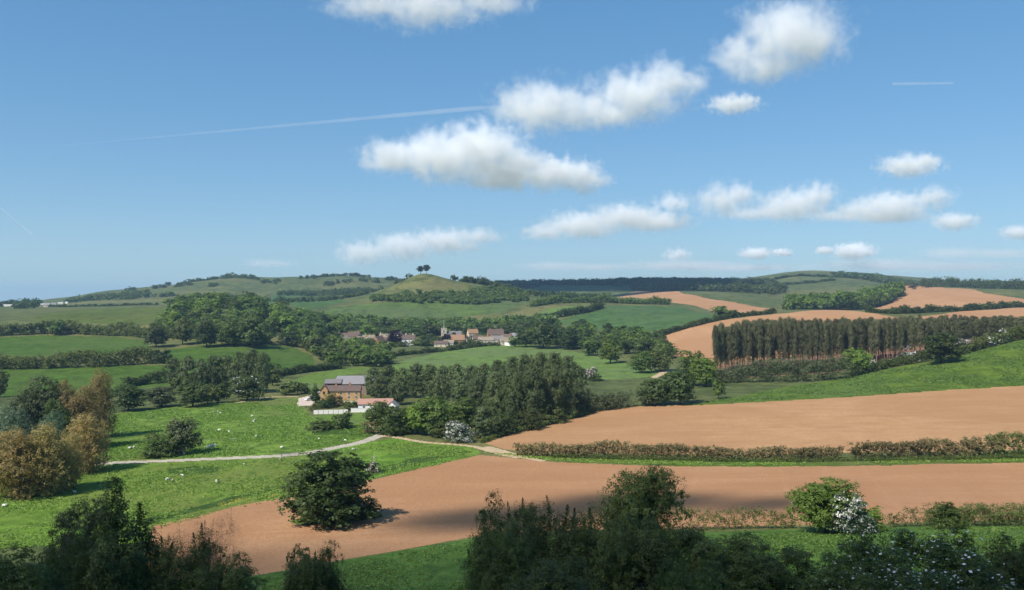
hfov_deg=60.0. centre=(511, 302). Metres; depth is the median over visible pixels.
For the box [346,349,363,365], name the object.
broadleaf tree
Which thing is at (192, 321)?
broadleaf tree
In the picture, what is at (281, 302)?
broadleaf tree
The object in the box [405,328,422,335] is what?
broadleaf tree
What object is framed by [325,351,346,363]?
broadleaf tree
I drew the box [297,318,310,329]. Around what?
broadleaf tree
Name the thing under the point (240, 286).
hillside
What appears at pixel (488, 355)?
crop field
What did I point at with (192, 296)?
broadleaf tree
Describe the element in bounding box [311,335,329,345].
broadleaf tree
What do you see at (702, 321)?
hedge
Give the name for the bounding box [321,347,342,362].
broadleaf tree
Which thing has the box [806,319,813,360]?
plantation tree
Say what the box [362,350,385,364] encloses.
broadleaf tree
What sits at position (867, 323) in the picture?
plantation tree
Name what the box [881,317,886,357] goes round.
plantation tree
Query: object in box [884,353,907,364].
hawthorn
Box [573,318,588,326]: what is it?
round tree
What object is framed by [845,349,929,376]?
hedge
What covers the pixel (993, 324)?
plantation tree
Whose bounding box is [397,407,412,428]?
round tree
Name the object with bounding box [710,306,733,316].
round tree
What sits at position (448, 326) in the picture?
broadleaf tree
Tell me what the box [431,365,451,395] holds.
poplar tree
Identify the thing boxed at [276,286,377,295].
scrub
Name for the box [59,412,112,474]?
willow tree
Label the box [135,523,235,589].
bush
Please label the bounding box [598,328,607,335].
broadleaf tree
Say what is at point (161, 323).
broadleaf tree
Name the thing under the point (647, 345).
broadleaf tree
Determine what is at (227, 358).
poplar tree
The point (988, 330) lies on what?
plantation tree
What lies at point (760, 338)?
plantation tree
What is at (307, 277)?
scrub
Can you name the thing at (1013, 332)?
hedge
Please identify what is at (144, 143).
sky
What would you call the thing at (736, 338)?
plantation tree
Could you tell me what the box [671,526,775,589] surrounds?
bush
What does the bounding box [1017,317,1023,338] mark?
plantation tree
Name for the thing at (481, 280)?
scrub
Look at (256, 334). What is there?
round tree
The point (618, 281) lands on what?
woodland
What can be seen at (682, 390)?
round tree
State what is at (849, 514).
hawthorn
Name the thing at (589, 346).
round tree
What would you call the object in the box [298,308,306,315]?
broadleaf tree
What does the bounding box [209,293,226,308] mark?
broadleaf tree
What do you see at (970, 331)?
plantation tree
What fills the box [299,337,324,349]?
broadleaf tree
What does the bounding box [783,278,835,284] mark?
hedge
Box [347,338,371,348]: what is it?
broadleaf tree
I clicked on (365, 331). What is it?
broadleaf tree
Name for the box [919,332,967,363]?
round tree
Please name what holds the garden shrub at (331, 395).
on the hillside
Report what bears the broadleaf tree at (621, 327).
on the hillside
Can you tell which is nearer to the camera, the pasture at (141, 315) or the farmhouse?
the farmhouse
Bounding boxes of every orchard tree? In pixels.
[273,379,297,394]
[292,381,306,393]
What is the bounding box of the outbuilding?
[357,398,393,409]
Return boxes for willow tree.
[0,403,35,461]
[0,425,60,501]
[19,421,75,497]
[32,409,66,455]
[53,378,85,403]
[53,432,85,489]
[54,385,107,444]
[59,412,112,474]
[84,366,120,436]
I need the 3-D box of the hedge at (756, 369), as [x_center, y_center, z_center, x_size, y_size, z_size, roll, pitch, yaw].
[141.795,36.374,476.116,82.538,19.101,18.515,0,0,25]
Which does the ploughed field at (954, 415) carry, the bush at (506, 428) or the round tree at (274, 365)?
the bush at (506, 428)
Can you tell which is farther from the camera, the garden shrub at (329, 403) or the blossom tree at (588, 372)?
the blossom tree at (588, 372)
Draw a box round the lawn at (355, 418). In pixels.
[312,412,377,424]
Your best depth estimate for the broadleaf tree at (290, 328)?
763.30 m
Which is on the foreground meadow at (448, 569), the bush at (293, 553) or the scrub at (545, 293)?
the bush at (293, 553)
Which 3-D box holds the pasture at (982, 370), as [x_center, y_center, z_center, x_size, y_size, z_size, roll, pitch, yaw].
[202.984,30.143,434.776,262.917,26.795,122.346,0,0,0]
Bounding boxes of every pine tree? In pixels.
[416,266,423,273]
[423,265,430,273]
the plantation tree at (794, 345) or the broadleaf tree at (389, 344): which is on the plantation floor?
the plantation tree at (794, 345)
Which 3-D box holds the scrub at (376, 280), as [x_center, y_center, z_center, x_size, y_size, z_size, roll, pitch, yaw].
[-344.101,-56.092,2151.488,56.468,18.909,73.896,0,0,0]
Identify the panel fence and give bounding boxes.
[313,409,347,413]
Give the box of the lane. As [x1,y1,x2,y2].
[18,432,384,469]
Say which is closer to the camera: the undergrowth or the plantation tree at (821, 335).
the undergrowth
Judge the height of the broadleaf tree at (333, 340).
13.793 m
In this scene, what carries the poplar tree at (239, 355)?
on the hillside
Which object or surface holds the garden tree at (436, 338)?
on the hillside
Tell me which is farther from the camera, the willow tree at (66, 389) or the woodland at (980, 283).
the woodland at (980, 283)
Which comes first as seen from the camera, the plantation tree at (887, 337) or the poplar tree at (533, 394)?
the poplar tree at (533, 394)
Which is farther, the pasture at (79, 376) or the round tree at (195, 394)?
the pasture at (79, 376)
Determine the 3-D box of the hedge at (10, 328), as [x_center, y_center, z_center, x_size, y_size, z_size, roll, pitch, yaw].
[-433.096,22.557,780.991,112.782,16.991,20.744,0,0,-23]
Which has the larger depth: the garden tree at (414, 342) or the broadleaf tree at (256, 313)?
the garden tree at (414, 342)
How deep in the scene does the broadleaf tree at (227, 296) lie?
1009.62 m
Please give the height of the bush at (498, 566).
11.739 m
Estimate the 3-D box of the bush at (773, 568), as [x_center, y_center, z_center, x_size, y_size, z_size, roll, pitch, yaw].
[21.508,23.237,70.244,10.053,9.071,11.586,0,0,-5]
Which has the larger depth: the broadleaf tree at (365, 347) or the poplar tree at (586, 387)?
the broadleaf tree at (365, 347)
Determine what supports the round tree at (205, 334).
on the pasture at (285, 356)
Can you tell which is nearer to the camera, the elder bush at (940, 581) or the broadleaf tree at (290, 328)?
the elder bush at (940, 581)
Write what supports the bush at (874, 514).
on the foreground meadow at (448, 569)
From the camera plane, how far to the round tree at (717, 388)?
390.83 m
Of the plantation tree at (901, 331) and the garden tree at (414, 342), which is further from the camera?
the garden tree at (414, 342)
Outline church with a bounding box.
[441,328,461,338]
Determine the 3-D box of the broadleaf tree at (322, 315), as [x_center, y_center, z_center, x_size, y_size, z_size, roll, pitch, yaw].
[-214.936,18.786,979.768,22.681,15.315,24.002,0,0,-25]
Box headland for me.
[479,450,1023,466]
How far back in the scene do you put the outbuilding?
390.38 m
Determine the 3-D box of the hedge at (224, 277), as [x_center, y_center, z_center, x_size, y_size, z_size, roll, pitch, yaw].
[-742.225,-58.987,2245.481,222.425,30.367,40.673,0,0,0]
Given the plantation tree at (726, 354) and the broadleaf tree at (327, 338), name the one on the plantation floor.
the plantation tree at (726, 354)
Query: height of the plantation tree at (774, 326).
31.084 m
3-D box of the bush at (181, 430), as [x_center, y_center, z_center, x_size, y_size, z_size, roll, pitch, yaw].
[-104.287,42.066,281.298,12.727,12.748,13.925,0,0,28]
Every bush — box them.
[0,542,83,589]
[31,531,104,589]
[35,496,119,583]
[135,432,182,458]
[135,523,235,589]
[160,415,208,451]
[180,551,268,589]
[281,539,349,589]
[282,543,310,585]
[303,416,333,431]
[329,411,353,428]
[353,497,382,519]
[360,416,384,433]
[363,456,380,472]
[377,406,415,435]
[429,417,458,437]
[454,523,538,589]
[459,488,548,589]
[482,495,602,589]
[491,412,516,434]
[502,553,606,589]
[510,407,544,430]
[535,402,569,424]
[555,501,646,589]
[589,372,603,380]
[617,517,711,589]
[637,389,657,404]
[651,548,734,589]
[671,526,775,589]
[730,539,827,589]
[796,550,894,589]
[820,519,930,589]
[855,502,890,532]
[872,562,965,589]
[906,523,1017,589]
[923,501,973,529]
[970,531,1023,589]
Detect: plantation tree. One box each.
[711,325,718,361]
[717,325,724,366]
[718,322,724,368]
[722,327,728,367]
[725,326,733,369]
[729,324,739,368]
[735,322,741,367]
[738,324,743,367]
[741,320,747,363]
[743,319,751,369]
[746,326,753,367]
[751,320,757,365]
[755,318,764,365]
[762,323,767,366]
[765,318,769,364]
[765,322,774,360]
[771,322,776,368]
[775,322,782,366]
[780,325,788,359]
[785,320,791,361]
[786,322,793,361]
[790,325,798,359]
[791,319,796,356]
[795,319,805,365]
[800,324,809,359]
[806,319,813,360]
[811,318,818,357]
[817,322,824,361]
[821,322,829,362]
[827,321,835,364]
[832,318,838,360]
[836,321,845,358]
[842,324,848,356]
[847,321,854,351]
[852,320,859,349]
[857,318,867,349]
[864,319,869,357]
[867,321,875,360]
[873,319,881,361]
[879,320,886,360]
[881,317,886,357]
[884,318,890,357]
[888,319,896,357]
[893,323,900,352]
[898,320,905,352]
[903,318,909,350]
[907,319,916,349]
[913,318,919,350]
[917,317,925,347]
[923,320,931,343]
[928,317,935,346]
[932,318,942,341]
[941,315,949,343]
[949,321,954,339]
[953,320,959,340]
[956,319,967,338]
[962,315,969,339]
[967,322,974,341]
[973,319,980,339]
[977,320,983,336]
[981,316,988,334]
[987,321,991,333]
[989,319,1000,332]
[996,316,1004,332]
[1005,317,1012,331]
[1011,319,1018,335]
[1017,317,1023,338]
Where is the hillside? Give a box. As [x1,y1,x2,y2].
[0,270,1023,580]
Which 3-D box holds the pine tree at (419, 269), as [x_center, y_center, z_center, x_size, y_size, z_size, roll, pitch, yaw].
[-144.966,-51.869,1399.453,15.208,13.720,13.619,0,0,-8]
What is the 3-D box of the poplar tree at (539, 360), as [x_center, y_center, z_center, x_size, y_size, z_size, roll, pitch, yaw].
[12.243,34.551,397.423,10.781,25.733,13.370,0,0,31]
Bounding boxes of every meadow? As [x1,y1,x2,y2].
[0,438,481,546]
[3,524,1023,589]
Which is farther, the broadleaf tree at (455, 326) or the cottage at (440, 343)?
the broadleaf tree at (455, 326)
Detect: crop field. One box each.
[382,344,658,389]
[538,306,588,314]
[560,305,713,332]
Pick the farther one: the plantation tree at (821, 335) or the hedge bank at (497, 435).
the plantation tree at (821, 335)
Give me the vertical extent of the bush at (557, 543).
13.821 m
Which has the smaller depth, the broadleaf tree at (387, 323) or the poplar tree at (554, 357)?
the poplar tree at (554, 357)
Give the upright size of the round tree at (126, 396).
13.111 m
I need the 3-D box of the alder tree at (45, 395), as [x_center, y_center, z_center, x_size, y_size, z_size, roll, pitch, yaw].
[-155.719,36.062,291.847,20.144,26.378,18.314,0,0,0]
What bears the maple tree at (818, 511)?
on the foreground meadow at (448, 569)
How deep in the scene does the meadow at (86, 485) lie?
237.56 m
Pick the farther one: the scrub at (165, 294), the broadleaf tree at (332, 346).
the scrub at (165, 294)
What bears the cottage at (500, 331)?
on the hillside
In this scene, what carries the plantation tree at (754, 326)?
on the plantation floor
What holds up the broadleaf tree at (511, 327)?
on the hillside
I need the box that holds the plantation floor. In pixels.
[717,337,1007,377]
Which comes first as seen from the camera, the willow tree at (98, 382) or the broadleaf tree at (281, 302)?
the willow tree at (98, 382)
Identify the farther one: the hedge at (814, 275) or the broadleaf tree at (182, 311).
the hedge at (814, 275)
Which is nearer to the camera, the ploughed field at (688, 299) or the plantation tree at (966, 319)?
the plantation tree at (966, 319)
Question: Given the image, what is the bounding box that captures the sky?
[0,0,1023,301]
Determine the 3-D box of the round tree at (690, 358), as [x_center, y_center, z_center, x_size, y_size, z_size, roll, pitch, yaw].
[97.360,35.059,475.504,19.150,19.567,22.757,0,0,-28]
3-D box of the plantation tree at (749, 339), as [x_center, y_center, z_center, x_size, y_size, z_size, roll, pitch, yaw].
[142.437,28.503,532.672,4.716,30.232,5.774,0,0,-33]
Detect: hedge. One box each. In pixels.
[0,319,86,336]
[0,346,165,369]
[48,302,158,306]
[76,320,174,338]
[120,369,170,386]
[178,274,260,283]
[270,360,343,375]
[310,272,370,276]
[390,340,499,355]
[512,439,699,459]
[527,293,671,306]
[534,300,605,316]
[572,389,640,411]
[658,307,777,334]
[672,506,803,529]
[688,445,788,460]
[711,354,856,382]
[760,273,858,279]
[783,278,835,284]
[786,445,844,459]
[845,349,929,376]
[846,438,933,457]
[861,300,1023,313]
[878,503,936,527]
[918,501,1023,525]
[920,436,995,456]
[954,325,1023,353]
[984,431,1023,455]
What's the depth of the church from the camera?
903.03 m
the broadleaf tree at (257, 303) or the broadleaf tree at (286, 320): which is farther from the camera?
the broadleaf tree at (257, 303)
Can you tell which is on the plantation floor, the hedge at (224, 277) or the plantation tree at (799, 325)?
the plantation tree at (799, 325)
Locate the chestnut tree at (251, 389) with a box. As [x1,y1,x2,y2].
[225,375,267,400]
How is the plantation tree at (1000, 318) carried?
on the plantation floor
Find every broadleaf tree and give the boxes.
[79,474,180,589]
[151,319,169,326]
[158,308,174,316]
[158,309,182,325]
[160,298,180,307]
[162,321,175,330]
[164,300,189,311]
[166,299,177,309]
[175,294,188,299]
[177,307,192,316]
[183,309,201,320]
[184,293,202,299]
[186,301,197,310]
[188,318,202,336]
[189,299,208,314]
[191,295,204,300]
[194,297,209,307]
[199,303,221,315]
[201,293,216,300]
[201,313,216,320]
[205,309,225,320]
[207,296,222,312]
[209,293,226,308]
[212,318,222,323]
[221,292,231,302]
[221,297,238,307]
[224,314,243,321]
[226,300,244,309]
[226,308,241,317]
[228,309,241,317]
[239,294,256,309]
[241,312,251,318]
[248,307,267,317]
[250,309,268,319]
[251,296,268,310]
[251,301,265,308]
[256,303,268,316]
[258,326,276,343]
[262,320,274,330]
[264,317,279,329]
[265,307,285,315]
[268,303,288,309]
[269,306,279,317]
[269,311,293,318]
[274,305,291,309]
[274,333,286,343]
[275,300,289,307]
[276,309,288,315]
[276,316,300,331]
[280,330,299,345]
[282,323,300,336]
[295,328,316,344]
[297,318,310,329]
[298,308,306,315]
[298,323,313,328]
[298,327,331,339]
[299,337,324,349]
[302,329,320,347]
[304,311,317,318]
[309,345,319,354]
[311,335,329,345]
[313,313,328,317]
[314,322,327,332]
[315,347,325,359]
[321,344,336,348]
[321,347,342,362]
[324,315,339,322]
[325,323,334,331]
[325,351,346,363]
[326,335,341,343]
[329,343,344,349]
[331,323,349,333]
[334,318,346,325]
[336,344,352,362]
[340,341,349,347]
[342,321,359,332]
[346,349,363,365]
[347,323,362,331]
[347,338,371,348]
[349,342,362,349]
[350,324,375,334]
[352,343,371,352]
[356,338,377,344]
[357,351,385,365]
[359,400,400,434]
[360,338,373,345]
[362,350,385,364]
[366,321,381,326]
[372,328,391,335]
[373,348,396,362]
[374,342,389,351]
[375,341,397,350]
[376,318,394,326]
[390,326,407,334]
[395,320,410,329]
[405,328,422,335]
[411,325,425,333]
[420,324,440,335]
[433,324,440,334]
[437,322,460,330]
[450,323,470,333]
[473,327,486,334]
[481,323,504,333]
[495,323,509,333]
[504,322,519,332]
[513,321,527,331]
[520,319,534,326]
[551,334,564,345]
[553,320,562,326]
[569,321,580,327]
[576,336,591,346]
[577,326,590,331]
[579,333,590,340]
[581,324,589,332]
[587,323,597,334]
[589,334,603,345]
[590,338,601,349]
[593,462,693,575]
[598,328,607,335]
[598,332,623,341]
[601,335,615,349]
[602,322,613,332]
[606,333,617,348]
[611,325,626,331]
[614,335,628,343]
[617,340,635,353]
[621,330,634,337]
[624,326,642,333]
[628,334,643,348]
[630,335,649,351]
[634,328,649,334]
[634,337,654,351]
[635,331,657,337]
[640,339,653,352]
[650,338,662,345]
[651,332,658,337]
[654,342,677,349]
[654,342,687,358]
[655,333,667,341]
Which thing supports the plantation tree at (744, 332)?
on the plantation floor
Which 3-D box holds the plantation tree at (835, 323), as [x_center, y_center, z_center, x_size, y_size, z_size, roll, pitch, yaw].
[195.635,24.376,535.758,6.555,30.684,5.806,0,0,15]
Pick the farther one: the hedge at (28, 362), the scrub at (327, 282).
the scrub at (327, 282)
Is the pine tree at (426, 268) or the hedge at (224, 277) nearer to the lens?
the pine tree at (426, 268)
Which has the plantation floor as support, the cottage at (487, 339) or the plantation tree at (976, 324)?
the plantation tree at (976, 324)
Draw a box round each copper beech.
[386,330,404,342]
[440,333,451,340]
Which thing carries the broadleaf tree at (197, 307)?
on the hillside
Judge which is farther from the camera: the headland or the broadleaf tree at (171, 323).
the broadleaf tree at (171, 323)
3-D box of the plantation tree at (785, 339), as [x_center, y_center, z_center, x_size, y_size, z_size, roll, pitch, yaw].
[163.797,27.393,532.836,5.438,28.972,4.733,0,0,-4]
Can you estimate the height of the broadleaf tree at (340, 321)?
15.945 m
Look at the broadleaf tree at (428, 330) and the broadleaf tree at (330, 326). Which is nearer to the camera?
the broadleaf tree at (330, 326)
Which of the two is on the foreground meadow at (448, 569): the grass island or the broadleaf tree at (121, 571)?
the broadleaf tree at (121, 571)
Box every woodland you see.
[292,307,558,330]
[492,276,712,287]
[629,276,788,293]
[781,281,905,309]
[830,270,932,286]
[918,276,1023,289]
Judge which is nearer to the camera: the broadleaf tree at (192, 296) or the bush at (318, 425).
the bush at (318, 425)
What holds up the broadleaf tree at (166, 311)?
on the pasture at (141, 315)
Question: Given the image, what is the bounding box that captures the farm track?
[236,370,671,461]
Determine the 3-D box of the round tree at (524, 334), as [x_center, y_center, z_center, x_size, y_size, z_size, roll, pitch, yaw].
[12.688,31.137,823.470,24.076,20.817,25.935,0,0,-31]
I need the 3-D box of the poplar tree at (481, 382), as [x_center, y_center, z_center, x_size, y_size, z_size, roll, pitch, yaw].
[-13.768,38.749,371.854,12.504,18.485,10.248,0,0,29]
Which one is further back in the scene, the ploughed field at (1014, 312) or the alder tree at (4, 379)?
the ploughed field at (1014, 312)
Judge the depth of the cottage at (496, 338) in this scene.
868.33 m
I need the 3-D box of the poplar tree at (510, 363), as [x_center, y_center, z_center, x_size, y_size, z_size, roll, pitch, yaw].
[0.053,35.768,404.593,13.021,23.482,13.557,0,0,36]
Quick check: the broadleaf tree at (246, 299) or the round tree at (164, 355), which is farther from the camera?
the broadleaf tree at (246, 299)
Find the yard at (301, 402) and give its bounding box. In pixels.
[297,392,319,405]
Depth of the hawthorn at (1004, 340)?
485.90 m
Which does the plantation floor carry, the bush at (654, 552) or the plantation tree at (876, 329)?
the plantation tree at (876, 329)
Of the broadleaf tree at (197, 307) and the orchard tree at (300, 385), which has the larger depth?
the broadleaf tree at (197, 307)
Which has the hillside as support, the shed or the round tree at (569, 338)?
the shed
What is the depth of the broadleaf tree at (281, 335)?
737.51 m
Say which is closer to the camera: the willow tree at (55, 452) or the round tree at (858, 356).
the willow tree at (55, 452)
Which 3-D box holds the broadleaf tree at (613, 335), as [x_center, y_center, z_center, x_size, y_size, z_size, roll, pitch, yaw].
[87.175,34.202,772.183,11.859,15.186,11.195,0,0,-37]
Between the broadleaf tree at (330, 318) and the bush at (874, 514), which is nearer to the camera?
the bush at (874, 514)
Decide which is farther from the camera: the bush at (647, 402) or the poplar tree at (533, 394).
the bush at (647, 402)
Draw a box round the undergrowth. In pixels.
[722,360,850,376]
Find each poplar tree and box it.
[161,357,186,387]
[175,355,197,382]
[190,357,214,385]
[204,354,226,386]
[217,353,236,387]
[227,350,251,389]
[240,348,258,383]
[252,351,272,392]
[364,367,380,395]
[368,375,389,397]
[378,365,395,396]
[387,376,409,403]
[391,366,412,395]
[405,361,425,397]
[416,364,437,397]
[427,374,454,403]
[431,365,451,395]
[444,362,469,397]
[450,376,470,404]
[462,365,477,394]
[466,373,488,413]
[469,362,490,392]
[481,370,510,421]
[489,360,507,396]
[498,356,521,398]
[498,367,526,420]
[513,353,537,399]
[516,363,545,419]
[529,351,548,401]
[539,362,566,414]
[545,352,565,395]
[555,368,578,415]
[558,355,576,384]
[568,364,588,402]
[568,380,588,412]
[580,386,592,408]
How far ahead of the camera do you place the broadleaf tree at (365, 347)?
686.53 m
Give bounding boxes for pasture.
[0,335,150,356]
[0,365,169,397]
[32,307,166,325]
[87,397,368,461]
[167,343,315,385]
[269,294,346,308]
[285,365,375,392]
[321,298,532,317]
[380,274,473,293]
[682,339,1023,405]
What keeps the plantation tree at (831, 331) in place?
on the plantation floor
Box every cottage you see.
[341,331,358,337]
[374,334,385,342]
[400,333,414,344]
[434,341,447,346]
[443,338,454,345]
[451,333,464,341]
[467,327,478,337]
[472,334,483,340]
[478,335,493,342]
[487,328,503,336]
[490,334,503,342]
[499,336,509,344]
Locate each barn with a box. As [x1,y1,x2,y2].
[324,379,342,384]
[336,376,377,390]
[341,379,368,394]
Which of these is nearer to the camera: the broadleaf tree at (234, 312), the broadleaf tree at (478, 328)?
the broadleaf tree at (234, 312)
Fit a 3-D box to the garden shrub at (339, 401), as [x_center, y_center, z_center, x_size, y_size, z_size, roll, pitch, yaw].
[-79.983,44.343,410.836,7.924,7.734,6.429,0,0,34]
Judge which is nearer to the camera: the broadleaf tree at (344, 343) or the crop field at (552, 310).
the broadleaf tree at (344, 343)
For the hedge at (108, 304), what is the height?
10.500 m
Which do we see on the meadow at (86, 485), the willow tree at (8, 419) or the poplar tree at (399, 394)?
the willow tree at (8, 419)
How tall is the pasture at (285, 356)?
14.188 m
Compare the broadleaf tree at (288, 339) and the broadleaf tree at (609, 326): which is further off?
the broadleaf tree at (609, 326)
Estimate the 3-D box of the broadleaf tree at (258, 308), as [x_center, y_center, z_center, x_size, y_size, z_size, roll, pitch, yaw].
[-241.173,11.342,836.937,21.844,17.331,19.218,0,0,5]
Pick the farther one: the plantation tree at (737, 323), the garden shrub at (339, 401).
the plantation tree at (737, 323)
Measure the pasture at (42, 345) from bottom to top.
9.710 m
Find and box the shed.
[388,400,399,410]
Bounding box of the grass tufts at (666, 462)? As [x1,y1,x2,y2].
[484,451,1023,464]
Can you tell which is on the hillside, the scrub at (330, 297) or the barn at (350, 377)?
the barn at (350, 377)
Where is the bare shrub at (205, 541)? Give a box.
[150,503,249,586]
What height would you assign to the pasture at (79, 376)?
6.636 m
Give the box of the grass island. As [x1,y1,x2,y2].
[289,513,382,524]
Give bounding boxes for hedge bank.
[479,410,590,442]
[550,453,1023,461]
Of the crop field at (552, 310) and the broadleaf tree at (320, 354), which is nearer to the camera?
the broadleaf tree at (320, 354)
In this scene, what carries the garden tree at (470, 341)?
on the hillside
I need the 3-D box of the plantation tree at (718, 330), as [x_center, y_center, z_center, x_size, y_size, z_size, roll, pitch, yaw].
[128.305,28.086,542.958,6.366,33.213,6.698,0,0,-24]
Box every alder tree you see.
[0,370,10,396]
[2,392,42,436]
[4,374,68,435]
[39,397,78,446]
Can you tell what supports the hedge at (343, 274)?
on the hillside
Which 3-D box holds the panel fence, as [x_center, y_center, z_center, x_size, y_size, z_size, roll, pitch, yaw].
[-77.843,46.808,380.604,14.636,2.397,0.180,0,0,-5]
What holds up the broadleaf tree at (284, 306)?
on the hillside
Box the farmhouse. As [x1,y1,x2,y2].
[320,382,361,399]
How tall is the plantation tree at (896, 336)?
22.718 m
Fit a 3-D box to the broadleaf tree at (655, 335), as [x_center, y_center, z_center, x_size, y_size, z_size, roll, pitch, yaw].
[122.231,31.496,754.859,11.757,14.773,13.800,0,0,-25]
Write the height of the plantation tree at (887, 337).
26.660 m
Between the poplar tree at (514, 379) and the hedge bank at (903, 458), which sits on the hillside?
the poplar tree at (514, 379)
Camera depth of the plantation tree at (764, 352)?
532.43 m
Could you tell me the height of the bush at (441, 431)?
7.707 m
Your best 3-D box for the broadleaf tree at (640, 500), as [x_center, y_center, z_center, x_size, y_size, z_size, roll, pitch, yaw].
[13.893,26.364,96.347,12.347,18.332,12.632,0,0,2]
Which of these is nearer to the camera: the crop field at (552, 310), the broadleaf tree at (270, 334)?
the broadleaf tree at (270, 334)
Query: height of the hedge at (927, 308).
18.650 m
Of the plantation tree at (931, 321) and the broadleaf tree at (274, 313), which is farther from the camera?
the broadleaf tree at (274, 313)
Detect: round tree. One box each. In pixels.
[46,320,67,334]
[107,382,150,410]
[141,323,169,346]
[144,386,181,406]
[153,350,172,363]
[168,317,193,344]
[169,376,194,392]
[176,381,210,406]
[192,318,223,346]
[203,384,217,403]
[209,383,230,402]
[213,320,240,345]
[234,317,271,347]
[268,362,281,368]
[268,367,284,385]
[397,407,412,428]
[399,403,432,433]
[412,395,459,433]
[441,397,477,430]
[470,406,504,436]
[508,336,520,346]
[514,325,538,346]
[526,321,561,348]
[555,328,582,348]
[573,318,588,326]
[578,338,599,355]
[597,339,625,363]
[626,351,656,372]
[635,379,673,404]
[643,346,675,370]
[658,370,696,404]
[676,350,715,385]
[689,357,720,386]
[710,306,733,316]
[711,379,726,398]
[839,347,875,371]
[908,284,917,288]
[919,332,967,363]
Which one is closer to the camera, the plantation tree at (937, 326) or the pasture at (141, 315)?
the plantation tree at (937, 326)
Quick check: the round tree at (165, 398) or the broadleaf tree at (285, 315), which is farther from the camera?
the broadleaf tree at (285, 315)
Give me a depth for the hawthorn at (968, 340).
485.92 m
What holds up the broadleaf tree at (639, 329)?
on the hillside
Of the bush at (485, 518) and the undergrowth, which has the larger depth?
the undergrowth
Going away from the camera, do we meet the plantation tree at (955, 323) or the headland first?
the headland
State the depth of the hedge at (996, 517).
163.93 m
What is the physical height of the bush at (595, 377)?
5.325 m
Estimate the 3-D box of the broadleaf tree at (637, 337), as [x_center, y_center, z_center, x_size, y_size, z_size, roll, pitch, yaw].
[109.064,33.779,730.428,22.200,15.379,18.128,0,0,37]
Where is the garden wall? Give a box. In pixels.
[351,408,365,412]
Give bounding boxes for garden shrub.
[301,383,310,392]
[308,403,318,410]
[316,398,336,407]
[320,392,336,403]
[334,391,346,405]
[342,400,355,410]
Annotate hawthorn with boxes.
[440,420,478,442]
[826,490,879,535]
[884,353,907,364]
[898,345,919,360]
[957,338,971,348]
[986,333,1002,345]
[997,328,1010,343]
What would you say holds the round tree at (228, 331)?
on the pasture at (285, 356)
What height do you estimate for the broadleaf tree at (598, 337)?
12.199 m
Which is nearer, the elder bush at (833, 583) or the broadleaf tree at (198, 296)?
the elder bush at (833, 583)
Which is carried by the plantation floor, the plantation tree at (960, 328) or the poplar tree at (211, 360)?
the plantation tree at (960, 328)
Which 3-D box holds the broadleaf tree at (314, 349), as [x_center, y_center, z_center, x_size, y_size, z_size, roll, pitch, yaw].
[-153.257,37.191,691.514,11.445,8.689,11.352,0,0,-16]
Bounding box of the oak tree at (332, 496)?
[276,449,379,530]
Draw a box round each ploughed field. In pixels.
[147,455,1023,578]
[486,386,1023,454]
[620,290,776,312]
[665,310,896,362]
[873,285,1023,309]
[917,308,1023,319]
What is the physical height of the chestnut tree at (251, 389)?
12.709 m
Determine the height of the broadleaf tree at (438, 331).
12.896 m
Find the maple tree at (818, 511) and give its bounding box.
[783,476,869,531]
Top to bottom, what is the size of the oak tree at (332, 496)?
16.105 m
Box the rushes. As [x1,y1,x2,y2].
[143,414,472,524]
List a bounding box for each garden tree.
[308,383,321,402]
[396,341,407,346]
[409,339,422,345]
[415,335,427,341]
[418,339,431,345]
[432,336,440,340]
[466,339,476,343]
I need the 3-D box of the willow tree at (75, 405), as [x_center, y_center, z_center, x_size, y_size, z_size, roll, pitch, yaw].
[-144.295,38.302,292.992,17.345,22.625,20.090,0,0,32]
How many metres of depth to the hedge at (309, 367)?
579.78 m
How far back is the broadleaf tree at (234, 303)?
894.61 m
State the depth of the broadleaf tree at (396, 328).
961.98 m
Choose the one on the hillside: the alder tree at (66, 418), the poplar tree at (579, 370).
the poplar tree at (579, 370)
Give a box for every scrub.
[0,297,43,306]
[10,300,40,308]
[63,288,151,302]
[150,281,171,288]
[151,291,175,296]
[173,281,194,286]
[207,282,218,286]
[260,278,280,283]
[264,273,412,302]
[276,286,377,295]
[298,275,317,278]
[323,279,352,285]
[358,276,379,282]
[369,284,530,303]
[384,276,398,280]
[450,274,514,287]
[502,283,610,298]
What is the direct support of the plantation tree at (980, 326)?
on the plantation floor
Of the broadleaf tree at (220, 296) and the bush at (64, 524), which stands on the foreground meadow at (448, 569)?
the bush at (64, 524)
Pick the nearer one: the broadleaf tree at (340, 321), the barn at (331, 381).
the barn at (331, 381)
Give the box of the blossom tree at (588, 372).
[585,367,597,379]
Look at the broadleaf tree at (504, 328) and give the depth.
987.06 m
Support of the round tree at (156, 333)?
on the hillside
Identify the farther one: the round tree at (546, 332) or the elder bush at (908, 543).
the round tree at (546, 332)
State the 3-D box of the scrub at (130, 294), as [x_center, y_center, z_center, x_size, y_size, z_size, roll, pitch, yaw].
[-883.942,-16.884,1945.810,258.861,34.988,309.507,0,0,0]
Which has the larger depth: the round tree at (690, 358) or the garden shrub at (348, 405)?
the round tree at (690, 358)
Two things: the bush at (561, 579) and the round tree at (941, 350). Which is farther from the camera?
the round tree at (941, 350)
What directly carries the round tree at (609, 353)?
on the crop field at (488, 355)

